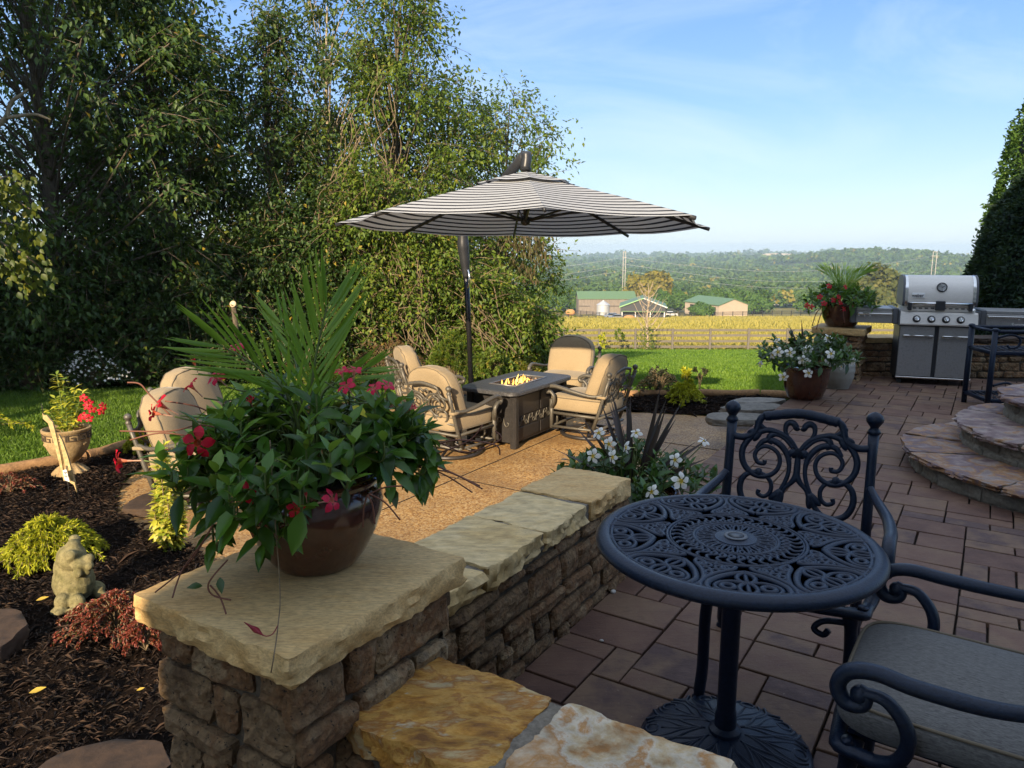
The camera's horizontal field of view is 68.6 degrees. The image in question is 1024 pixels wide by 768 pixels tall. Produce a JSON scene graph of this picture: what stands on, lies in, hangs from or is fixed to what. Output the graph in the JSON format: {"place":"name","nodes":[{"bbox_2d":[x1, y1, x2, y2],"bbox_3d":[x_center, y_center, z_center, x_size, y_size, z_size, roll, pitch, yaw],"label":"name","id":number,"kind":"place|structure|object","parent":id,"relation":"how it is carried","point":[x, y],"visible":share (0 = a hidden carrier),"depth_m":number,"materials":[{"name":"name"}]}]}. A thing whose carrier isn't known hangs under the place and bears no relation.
{"place":"outdoors","nodes":[
{"label":"outdoors","id":0,"kind":"place"},
{"bbox_2d":[0,169,57,299],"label":"overhanging branch","id":1,"kind":"object","parent":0,"point":[12,269],"visible":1,"depth_m":6.48,"materials":[{"name":"green plant"}]},
{"bbox_2d":[0,348,784,501],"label":"lawn","id":2,"kind":"structure","parent":0,"point":[134,471],"depth_m":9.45,"materials":[{"name":"green plant"}]},
{"bbox_2d":[0,347,85,389],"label":"border shrub","id":3,"kind":"object","parent":2,"relation":"on","point":[20,365],"visible":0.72,"depth_m":10.82,"materials":[{"name":"green plant"}]},
{"bbox_2d":[0,256,144,396],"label":"thicket bush","id":4,"kind":"object","parent":2,"relation":"on","point":[39,329],"visible":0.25,"depth_m":10.93,"materials":[{"name":"green plant"}]},
{"bbox_2d":[48,348,137,386],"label":"flowering bush","id":5,"kind":"object","parent":2,"relation":"on","point":[114,368],"visible":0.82,"depth_m":11.04,"materials":[{"name":"green plant"}]},
{"bbox_2d":[0,0,202,265],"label":"broadleaf tree","id":6,"kind":"object","parent":2,"relation":"on","point":[31,139],"visible":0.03,"depth_m":13.99,"materials":[{"name":"green plant"}]},
{"bbox_2d":[0,236,204,396],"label":"thicket bush","id":7,"kind":"object","parent":2,"relation":"on","point":[98,324],"visible":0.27,"depth_m":11.22,"materials":[{"name":"green plant"}]},
{"bbox_2d":[97,345,179,383],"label":"border shrub","id":8,"kind":"object","parent":2,"relation":"on","point":[165,364],"visible":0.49,"depth_m":11.55,"materials":[{"name":"green plant"}]},
{"bbox_2d":[0,0,282,390],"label":"broadleaf tree","id":9,"kind":"object","parent":2,"relation":"on","point":[26,14],"visible":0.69,"depth_m":11.02,"materials":[{"name":"green plant"}]},
{"bbox_2d":[0,88,50,126],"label":"dead limb","id":10,"kind":"object","parent":9,"relation":"attached to","point":[5,118],"visible":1,"depth_m":10.09,"materials":[{"name":"grey wood"}]},
{"bbox_2d":[0,0,283,387],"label":"broadleaf tree","id":11,"kind":"object","parent":2,"relation":"on","point":[128,211],"visible":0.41,"depth_m":11.54,"materials":[{"name":"green plant"}]},
{"bbox_2d":[43,228,272,386],"bbox_3d":[-5.820,-0.931,12.145,3.898,3.188,2.771,0,10,0],"label":"thicket bush","id":12,"kind":"object","parent":2,"relation":"on","point":[132,292],"visible":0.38,"depth_m":11.65,"materials":[{"name":"green plant"}]},
{"bbox_2d":[137,84,338,287],"bbox_3d":[-5.842,-3.204,16.381,5.935,6.720,4.465,0,10,0],"label":"broadleaf tree","id":13,"kind":"object","parent":2,"relation":"on","point":[236,168],"visible":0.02,"depth_m":15.84,"materials":[{"name":"green plant"}]},
{"bbox_2d":[147,209,329,384],"bbox_3d":[-4.760,-1.252,13.061,3.355,3.528,3.214,-9,13,-39],"label":"thicket bush","id":14,"kind":"object","parent":2,"relation":"on","point":[231,254],"visible":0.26,"depth_m":12.35,"materials":[{"name":"green plant"}]},
{"bbox_2d":[155,0,378,374],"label":"broadleaf tree","id":15,"kind":"object","parent":2,"relation":"on","point":[266,67],"visible":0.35,"depth_m":13.06,"materials":[{"name":"green plant"}]},
{"bbox_2d":[190,166,379,382],"bbox_3d":[-3.969,-1.566,13.171,3.601,4.269,3.112,0,10,0],"label":"thicket bush","id":16,"kind":"object","parent":2,"relation":"on","point":[288,205],"visible":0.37,"depth_m":12.53,"materials":[{"name":"green plant"}]},
{"bbox_2d":[233,0,425,255],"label":"broadleaf tree","id":17,"kind":"object","parent":2,"relation":"on","point":[316,14],"visible":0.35,"depth_m":13.58,"materials":[{"name":"green plant"}]},
{"bbox_2d":[249,159,423,384],"bbox_3d":[-3.141,-1.692,13.239,3.156,4.437,2.954,0,10,0],"label":"thicket bush","id":18,"kind":"object","parent":2,"relation":"on","point":[367,315],"visible":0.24,"depth_m":12.70,"materials":[{"name":"green plant"}]},
{"bbox_2d":[267,89,475,370],"bbox_3d":[-3.106,-3.164,16.569,5.373,6.524,3.757,0,10,0],"label":"broadleaf tree","id":19,"kind":"object","parent":2,"relation":"on","point":[355,115],"visible":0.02,"depth_m":15.90,"materials":[{"name":"green plant"}]},
{"bbox_2d":[291,137,471,383],"bbox_3d":[-2.411,-1.800,13.211,2.861,4.705,3.120,-9,14,-40],"label":"thicket bush","id":20,"kind":"object","parent":2,"relation":"on","point":[343,204],"visible":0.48,"depth_m":12.56,"materials":[{"name":"green plant"}]},
{"bbox_2d":[347,332,426,381],"bbox_3d":[-2.018,-0.417,12.428,1.454,0.916,0.846,0,10,0],"label":"dead brush","id":21,"kind":"object","parent":2,"relation":"on","point":[391,345],"visible":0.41,"depth_m":12.37,"materials":[{"name":"brown plant"}]},
{"bbox_2d":[273,0,512,354],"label":"broadleaf tree","id":22,"kind":"object","parent":2,"relation":"on","point":[412,19],"visible":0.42,"depth_m":13.66,"materials":[{"name":"green plant"}]},
{"bbox_2d":[312,114,360,227],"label":"vine stems","id":23,"kind":"object","parent":22,"relation":"hanging from","point":[337,169],"visible":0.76,"depth_m":12.66,"materials":[{"name":"brown plant"}]},
{"bbox_2d":[364,65,401,204],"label":"vine stems","id":24,"kind":"object","parent":22,"relation":"hanging from","point":[381,157],"visible":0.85,"depth_m":12.71,"materials":[{"name":"brown plant"}]},
{"bbox_2d":[0,394,788,767],"bbox_3d":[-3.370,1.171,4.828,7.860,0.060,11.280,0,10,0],"label":"mulch bed","id":25,"kind":"object","parent":2,"relation":"on","point":[99,673],"visible":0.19,"depth_m":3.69,"materials":[{"name":"brown wood"}]},
{"bbox_2d":[0,608,29,662],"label":"flagstone","id":26,"kind":"object","parent":25,"relation":"on","point":[14,631],"visible":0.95,"depth_m":3.85,"materials":[{"name":"stone"}]},
{"bbox_2d":[0,470,44,493],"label":"barberry shrub","id":27,"kind":"object","parent":25,"relation":"on","point":[15,480],"visible":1,"depth_m":6.25,"materials":[{"name":"red plant"}]},
{"bbox_2d":[0,452,86,474],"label":"edging timber","id":28,"kind":"object","parent":25,"relation":"on","point":[19,466],"visible":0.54,"depth_m":6.88,"materials":[{"name":"brown wood"}]},
{"bbox_2d":[0,511,109,579],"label":"conifer shrub","id":29,"kind":"object","parent":25,"relation":"on","point":[41,538],"visible":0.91,"depth_m":4.78,"materials":[{"name":"yellow plant"}]},
{"bbox_2d":[41,403,77,501],"bbox_3d":[-3.611,0.560,5.981,0.197,0.829,0.064,0,10,0],"label":"garden stake","id":30,"kind":"object","parent":25,"relation":"on","point":[68,474],"visible":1,"depth_m":5.99,"materials":[{"name":"wood"}]},
{"bbox_2d":[40,370,106,477],"bbox_3d":[-3.880,0.345,6.717,0.636,0.930,0.400,0,10,0],"label":"garden urn","id":31,"kind":"object","parent":25,"relation":"on","point":[75,436],"visible":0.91,"depth_m":6.67,"materials":[{"name":"stone"}]},
{"bbox_2d":[50,534,105,616],"bbox_3d":[-2.508,1.077,4.269,0.283,0.391,0.325,2,10,8],"label":"garden statue","id":32,"kind":"object","parent":25,"relation":"on","point":[74,583],"visible":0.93,"depth_m":4.23,"materials":[{"name":"beige stone"}]},
{"bbox_2d":[50,588,142,650],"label":"barberry shrub","id":33,"kind":"object","parent":25,"relation":"on","point":[117,604],"visible":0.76,"depth_m":3.91,"materials":[{"name":"red plant"}]},
{"bbox_2d":[38,739,171,767],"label":"flagstone","id":34,"kind":"object","parent":25,"relation":"on","point":[121,753],"visible":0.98,"depth_m":2.93,"materials":[{"name":"stone"}]},
{"bbox_2d":[86,440,126,457],"bbox_3d":[-3.940,0.626,7.599,0.118,0.119,0.815,4,11,23],"label":"edging timber","id":35,"kind":"object","parent":25,"relation":"on","point":[103,451],"visible":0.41,"depth_m":7.37,"materials":[{"name":"brown wood"}]},
{"bbox_2d":[122,428,151,454],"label":"conifer shrub","id":36,"kind":"object","parent":25,"relation":"on","point":[127,445],"visible":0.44,"depth_m":7.39,"materials":[{"name":"green plant"}]},
{"bbox_2d":[120,620,161,655],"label":"barberry shrub","id":37,"kind":"object","parent":25,"relation":"on","point":[147,640],"visible":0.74,"depth_m":3.77,"materials":[{"name":"red plant"}]},
{"bbox_2d":[146,439,189,551],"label":"variegated shrub","id":38,"kind":"object","parent":25,"relation":"on","point":[163,528],"visible":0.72,"depth_m":5.00,"materials":[{"name":"yellow plant"}]},
{"bbox_2d":[133,533,467,767],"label":"stone pier","id":39,"kind":"structure","parent":25,"relation":"on","point":[368,629],"depth_m":1.78,"materials":[{"name":"beige stone"}]},
{"bbox_2d":[113,247,501,672],"bbox_3d":[-0.565,0.076,1.962,0.773,0.876,0.808,9,13,40],"label":"potted plant","id":40,"kind":"object","parent":39,"relation":"on","point":[306,493],"visible":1,"depth_m":1.87,"materials":[{"name":"green plant"}]},
{"bbox_2d":[335,151,709,400],"bbox_3d":[-0.222,-0.871,7.970,3.303,2.933,4.899,-5,11,-26],"label":"cantilever umbrella","id":41,"kind":"object","parent":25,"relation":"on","point":[510,201],"visible":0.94,"depth_m":7.20,"materials":[{"name":"fabric"}]},
{"bbox_2d":[348,178,525,382],"bbox_3d":[-1.466,-1.558,13.492,3.424,4.148,2.843,0,10,0],"label":"thicket bush","id":42,"kind":"object","parent":2,"relation":"on","point":[451,253],"visible":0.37,"depth_m":12.96,"materials":[{"name":"green plant"}]},
{"bbox_2d":[385,254,437,356],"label":"vine stems","id":43,"kind":"object","parent":42,"relation":"attached to","point":[425,309],"visible":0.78,"depth_m":12.69,"materials":[{"name":"brown plant"}]},
{"bbox_2d":[364,57,537,366],"bbox_3d":[-1.463,-3.329,15.566,3.688,7.445,4.532,6,12,32],"label":"broadleaf tree","id":44,"kind":"object","parent":2,"relation":"on","point":[479,143],"visible":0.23,"depth_m":14.97,"materials":[{"name":"green plant"}]},
{"bbox_2d":[479,235,551,294],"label":"weeping branch","id":45,"kind":"object","parent":44,"relation":"attached to","point":[534,249],"visible":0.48,"depth_m":15.06,"materials":[{"name":"green plant"}]},
{"bbox_2d":[424,330,479,386],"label":"conifer shrub","id":46,"kind":"object","parent":2,"relation":"on","point":[452,354],"visible":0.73,"depth_m":11.59,"materials":[{"name":"green plant"}]},
{"bbox_2d":[406,237,549,380],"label":"thicket bush","id":47,"kind":"object","parent":2,"relation":"on","point":[505,275],"visible":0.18,"depth_m":13.58,"materials":[{"name":"green plant"}]},
{"bbox_2d":[437,270,523,357],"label":"vine stems","id":48,"kind":"object","parent":47,"relation":"attached to","point":[479,329],"visible":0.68,"depth_m":13.13,"materials":[{"name":"brown plant"}]},
{"bbox_2d":[465,345,519,381],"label":"border shrub","id":49,"kind":"object","parent":2,"relation":"on","point":[487,361],"visible":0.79,"depth_m":11.63,"materials":[{"name":"green plant"}]},
{"bbox_2d":[412,69,585,313],"bbox_3d":[-0.374,-3.487,16.994,4.012,6.619,4.486,0,10,0],"label":"broadleaf tree","id":50,"kind":"object","parent":2,"relation":"on","point":[535,151],"visible":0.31,"depth_m":16.65,"materials":[{"name":"green plant"}]},
{"bbox_2d":[448,284,594,379],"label":"thicket bush","id":51,"kind":"object","parent":2,"relation":"on","point":[546,336],"visible":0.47,"depth_m":13.44,"materials":[{"name":"green plant"}]},
{"bbox_2d":[415,467,630,680],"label":"stone wall","id":52,"kind":"structure","parent":2,"relation":"on","point":[540,572],"depth_m":2.95,"materials":[{"name":"beige stone"}]},
{"bbox_2d":[501,354,547,371],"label":"border shrub","id":53,"kind":"object","parent":2,"relation":"on","point":[528,360],"visible":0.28,"depth_m":11.96,"materials":[{"name":"green plant"}]},
{"bbox_2d":[345,657,736,767],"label":"stone wall","id":54,"kind":"structure","parent":2,"relation":"on","point":[439,712],"depth_m":1.72,"materials":[{"name":"beige stone"}]},
{"bbox_2d":[633,282,666,349],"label":"bare sapling","id":55,"kind":"object","parent":2,"relation":"on","point":[647,339],"visible":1,"depth_m":46.00,"materials":[{"name":"beige plant"}]},
{"bbox_2d":[627,396,786,414],"bbox_3d":[2.280,0.333,9.436,3.960,0.059,1.980,0,10,0],"label":"mulch bed","id":56,"kind":"object","parent":2,"relation":"on","point":[697,412],"visible":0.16,"depth_m":9.64,"materials":[{"name":"black soil"}]},
{"bbox_2d":[635,365,676,391],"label":"dark shrub","id":57,"kind":"object","parent":56,"relation":"on","point":[658,382],"visible":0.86,"depth_m":10.36,"materials":[{"name":"green plant"}]},
{"bbox_2d":[664,379,706,407],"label":"euonymus shrub","id":58,"kind":"object","parent":56,"relation":"on","point":[678,388],"visible":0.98,"depth_m":9.68,"materials":[{"name":"green plant"}]},
{"bbox_2d":[697,389,759,396],"bbox_3d":[2.977,0.126,10.331,0.842,0.123,0.121,0,10,2],"label":"edging timber","id":59,"kind":"object","parent":56,"relation":"on","point":[714,392],"visible":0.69,"depth_m":10.29,"materials":[{"name":"brown wood"}]},
{"bbox_2d":[719,403,779,413],"bbox_3d":[2.762,0.293,8.671,0.781,0.072,0.433,0,10,0],"label":"stepping stone","id":60,"kind":"object","parent":56,"relation":"on","point":[759,408],"visible":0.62,"depth_m":8.61,"materials":[{"name":"grey stone"}]},
{"bbox_2d":[734,397,785,404],"bbox_3d":[3.104,0.235,9.437,0.737,0.072,0.380,0,10,0],"label":"stepping stone","id":61,"kind":"object","parent":56,"relation":"on","point":[780,401],"visible":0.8,"depth_m":9.41,"materials":[{"name":"grey stone"}]},
{"bbox_2d":[556,328,893,348],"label":"board fence","id":62,"kind":"object","parent":2,"relation":"on","point":[672,335],"visible":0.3,"depth_m":48.31,"materials":[{"name":"brown wood"}]},
{"bbox_2d":[970,98,1023,302],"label":"arborvitae","id":63,"kind":"object","parent":2,"relation":"on","point":[1013,149],"visible":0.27,"depth_m":12.62,"materials":[{"name":"green plant"}]},
{"bbox_2d":[116,409,750,560],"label":"aggregate patio","id":64,"kind":"structure","parent":0,"point":[449,503],"depth_m":6.84,"materials":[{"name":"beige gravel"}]},
{"bbox_2d":[122,488,202,517],"bbox_3d":[-2.763,0.944,5.986,0.518,0.072,0.548,0,10,0],"label":"flagstone","id":65,"kind":"object","parent":64,"relation":"on","point":[138,507],"visible":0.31,"depth_m":5.79,"materials":[{"name":"stone"}]},
{"bbox_2d":[123,387,259,509],"bbox_3d":[-2.586,0.486,6.140,0.785,0.914,0.825,1,10,8],"label":"swivel armchair","id":66,"kind":"object","parent":64,"relation":"on","point":[162,422],"visible":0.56,"depth_m":5.90,"materials":[{"name":"beige fabric"}]},
{"bbox_2d":[147,367,247,415],"bbox_3d":[-2.884,0.306,7.130,0.785,0.914,0.825,4,11,22],"label":"swivel armchair","id":67,"kind":"object","parent":64,"relation":"on","point":[180,377],"visible":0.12,"depth_m":7.08,"materials":[{"name":"beige fabric"}]},
{"bbox_2d":[385,345,465,407],"bbox_3d":[-1.044,-0.013,8.881,0.785,0.914,0.825,-5,11,-24],"label":"swivel armchair","id":68,"kind":"object","parent":64,"relation":"on","point":[405,360],"visible":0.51,"depth_m":8.59,"materials":[{"name":"beige fabric"}]},
{"bbox_2d":[396,365,502,459],"bbox_3d":[-0.635,0.240,7.494,0.825,0.914,0.785,8,13,36],"label":"swivel armchair","id":69,"kind":"object","parent":64,"relation":"on","point":[454,412],"visible":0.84,"depth_m":7.23,"materials":[{"name":"beige fabric"}]},
{"bbox_2d":[462,371,570,449],"bbox_3d":[0.070,0.225,8.223,0.720,0.686,1.280,6,12,31],"label":"fire table","id":70,"kind":"object","parent":64,"relation":"on","point":[523,410],"visible":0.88,"depth_m":7.88,"materials":[{"name":"metal"}]},
{"bbox_2d":[527,335,601,411],"bbox_3d":[0.710,-0.153,9.652,0.825,0.914,0.785,4,11,23],"label":"swivel armchair","id":71,"kind":"object","parent":64,"relation":"on","point":[573,356],"visible":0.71,"depth_m":9.65,"materials":[{"name":"beige fabric"}]},
{"bbox_2d":[544,353,637,440],"bbox_3d":[0.882,0.104,8.238,0.785,0.914,0.825,7,12,32],"label":"swivel armchair","id":72,"kind":"object","parent":64,"relation":"on","point":[594,395],"visible":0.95,"depth_m":8.03,"materials":[{"name":"beige fabric"}]},
{"bbox_2d":[705,412,759,426],"bbox_3d":[2.351,0.366,7.768,0.707,0.072,0.404,0,10,0],"label":"stepping stone","id":73,"kind":"object","parent":64,"relation":"on","point":[719,419],"visible":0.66,"depth_m":7.66,"materials":[{"name":"grey stone"}]},
{"bbox_2d":[0,0,1023,259],"label":"sky","id":74,"kind":"structure","parent":0,"point":[777,125],"materials":[{"name":"blue"}]},
{"bbox_2d":[251,315,893,349],"bbox_3d":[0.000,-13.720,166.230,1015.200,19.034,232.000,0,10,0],"label":"hay field","id":75,"kind":"structure","parent":0,"point":[665,343],"depth_m":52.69,"materials":[{"name":"yellow plant"}]},
{"bbox_2d":[619,295,667,317],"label":"open barn","id":76,"kind":"structure","parent":75,"relation":"on","point":[628,307],"depth_m":253.48,"materials":[{"name":"white paint"}]},
{"bbox_2d":[847,261,900,311],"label":"round tree","id":77,"kind":"object","parent":75,"relation":"on","point":[884,280],"visible":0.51,"depth_m":242.58,"materials":[{"name":"green plant"}]},
{"bbox_2d":[273,256,939,307],"bbox_3d":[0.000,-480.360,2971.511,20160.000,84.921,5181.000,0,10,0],"label":"valley","id":78,"kind":"structure","parent":0,"point":[792,264],"depth_m":1438.41,"materials":[{"name":"green plant"}]},
{"bbox_2d":[482,246,972,305],"bbox_3d":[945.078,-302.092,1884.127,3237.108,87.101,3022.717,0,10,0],"label":"distant woods","id":79,"kind":"object","parent":78,"relation":"on","point":[802,278],"visible":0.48,"depth_m":1210.51,"materials":[{"name":"green plant"}]},
{"bbox_2d":[526,308,821,316],"bbox_3d":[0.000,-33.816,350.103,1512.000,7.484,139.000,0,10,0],"label":"farm ground","id":80,"kind":"structure","parent":0,"point":[795,312],"depth_m":338.38,"materials":[{"name":"plant"}]},
{"bbox_2d":[552,285,571,311],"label":"round tree","id":81,"kind":"object","parent":80,"relation":"on","point":[566,302],"visible":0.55,"depth_m":343.93,"materials":[{"name":"green plant"}]},
{"bbox_2d":[575,291,635,313],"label":"old barn","id":82,"kind":"structure","parent":80,"relation":"on","point":[589,301],"depth_m":329.46,"materials":[{"name":"beige metal"}]},
{"bbox_2d":[621,269,674,296],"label":"round tree","id":83,"kind":"object","parent":80,"relation":"on","point":[655,278],"visible":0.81,"depth_m":361.32,"materials":[{"name":"yellow plant"}]},
{"bbox_2d":[651,288,676,309],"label":"round tree","id":84,"kind":"object","parent":80,"relation":"on","point":[669,301],"visible":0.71,"depth_m":340.18,"materials":[{"name":"green plant"}]},
{"bbox_2d":[671,287,689,312],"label":"round tree","id":85,"kind":"object","parent":80,"relation":"on","point":[679,296],"visible":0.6,"depth_m":342.50,"materials":[{"name":"green plant"}]},
{"bbox_2d":[686,301,715,315],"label":"round tree","id":86,"kind":"object","parent":80,"relation":"on","point":[700,308],"visible":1,"depth_m":281.74,"materials":[{"name":"green plant"}]},
{"bbox_2d":[742,289,774,313],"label":"round tree","id":87,"kind":"object","parent":80,"relation":"on","point":[758,301],"visible":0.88,"depth_m":330.09,"materials":[{"name":"green plant"}]},
{"bbox_2d":[683,295,749,315],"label":"metal shed","id":88,"kind":"structure","parent":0,"point":[727,305],"depth_m":299.06,"materials":[{"name":"beige metal"}]},
{"bbox_2d":[514,376,1023,767],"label":"paver terrace","id":89,"kind":"structure","parent":0,"point":[636,666],"depth_m":3.32,"materials":[{"name":"concrete"}]},
{"bbox_2d":[549,387,732,503],"bbox_3d":[0.685,0.451,4.081,1.040,0.845,0.948,0,10,0],"label":"potted plant","id":90,"kind":"object","parent":89,"relation":"on","point":[625,458],"visible":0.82,"depth_m":4.06,"materials":[{"name":"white plant"}]},
{"bbox_2d":[596,494,890,767],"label":"bistro table","id":91,"kind":"object","parent":89,"relation":"on","point":[732,556],"visible":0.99,"depth_m":2.29,"materials":[{"name":"metal"}]},
{"bbox_2d":[692,400,897,726],"bbox_3d":[1.014,0.615,2.770,0.698,0.979,0.660,5,11,25],"label":"dining armchair","id":92,"kind":"object","parent":89,"relation":"on","point":[853,615],"visible":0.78,"depth_m":2.90,"materials":[{"name":"metal"}]},
{"bbox_2d":[755,320,864,400],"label":"potted plant","id":93,"kind":"object","parent":89,"relation":"on","point":[805,374],"visible":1,"depth_m":7.82,"materials":[{"name":"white plant"}]},
{"bbox_2d":[825,349,855,389],"bbox_3d":[3.743,-0.175,8.588,0.347,0.445,0.347,0,10,0],"label":"ceramic jar","id":94,"kind":"object","parent":89,"relation":"on","point":[840,379],"visible":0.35,"depth_m":8.47,"materials":[{"name":"grey ceramic"}]},
{"bbox_2d":[828,563,1023,767],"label":"dining armchair","id":95,"kind":"object","parent":89,"relation":"on","point":[931,692],"visible":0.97,"depth_m":1.76,"materials":[{"name":"metal"}]},
{"bbox_2d":[849,274,1023,385],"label":"gas grill","id":96,"kind":"object","parent":89,"relation":"on","point":[931,318],"visible":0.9,"depth_m":8.69,"materials":[{"name":"metal"}]},
{"bbox_2d":[896,326,934,376],"bbox_3d":[4.726,-0.381,8.779,0.362,0.590,0.067,4,11,19],"label":"door","id":97,"kind":"structure","parent":96,"relation":"in","point":[915,346],"depth_m":8.79,"materials":[{"name":"metal"}]},
{"bbox_2d":[934,327,974,378],"bbox_3d":[5.109,-0.357,8.649,0.362,0.590,0.067,4,11,19],"label":"door","id":98,"kind":"structure","parent":96,"relation":"in","point":[952,341],"depth_m":8.67,"materials":[{"name":"metal"}]},
{"bbox_2d":[900,383,1023,513],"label":"stone steps","id":99,"kind":"structure","parent":89,"relation":"on","point":[975,452],"depth_m":5.23,"materials":[{"name":"grey stone"}]},
{"bbox_2d":[961,323,1023,403],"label":"chair","id":100,"kind":"object","parent":89,"relation":"on","point":[993,352],"visible":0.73,"depth_m":7.41,"materials":[{"name":"metal"}]},
{"bbox_2d":[739,378,1023,767],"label":"joint sand","id":101,"kind":"structure","parent":0,"point":[1016,380],"depth_m":3.87,"materials":[{"name":"grey sand"}]},
{"bbox_2d":[811,323,871,381],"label":"stone pier","id":102,"kind":"structure","parent":101,"relation":"on","point":[856,335],"depth_m":9.04,"materials":[{"name":"brown stone"}]},
{"bbox_2d":[798,261,880,328],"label":"potted plant","id":103,"kind":"object","parent":102,"relation":"on","point":[836,311],"visible":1,"depth_m":9.05,"materials":[{"name":"green plant"}]},
{"bbox_2d":[862,334,1023,377],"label":"stone wall","id":104,"kind":"structure","parent":101,"relation":"on","point":[878,351],"depth_m":9.37,"materials":[{"name":"brown stone"}]},
{"bbox_2d":[962,167,1023,334],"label":"arborvitae","id":105,"kind":"object","parent":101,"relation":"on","point":[997,269],"visible":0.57,"depth_m":10.38,"materials":[{"name":"green plant"}]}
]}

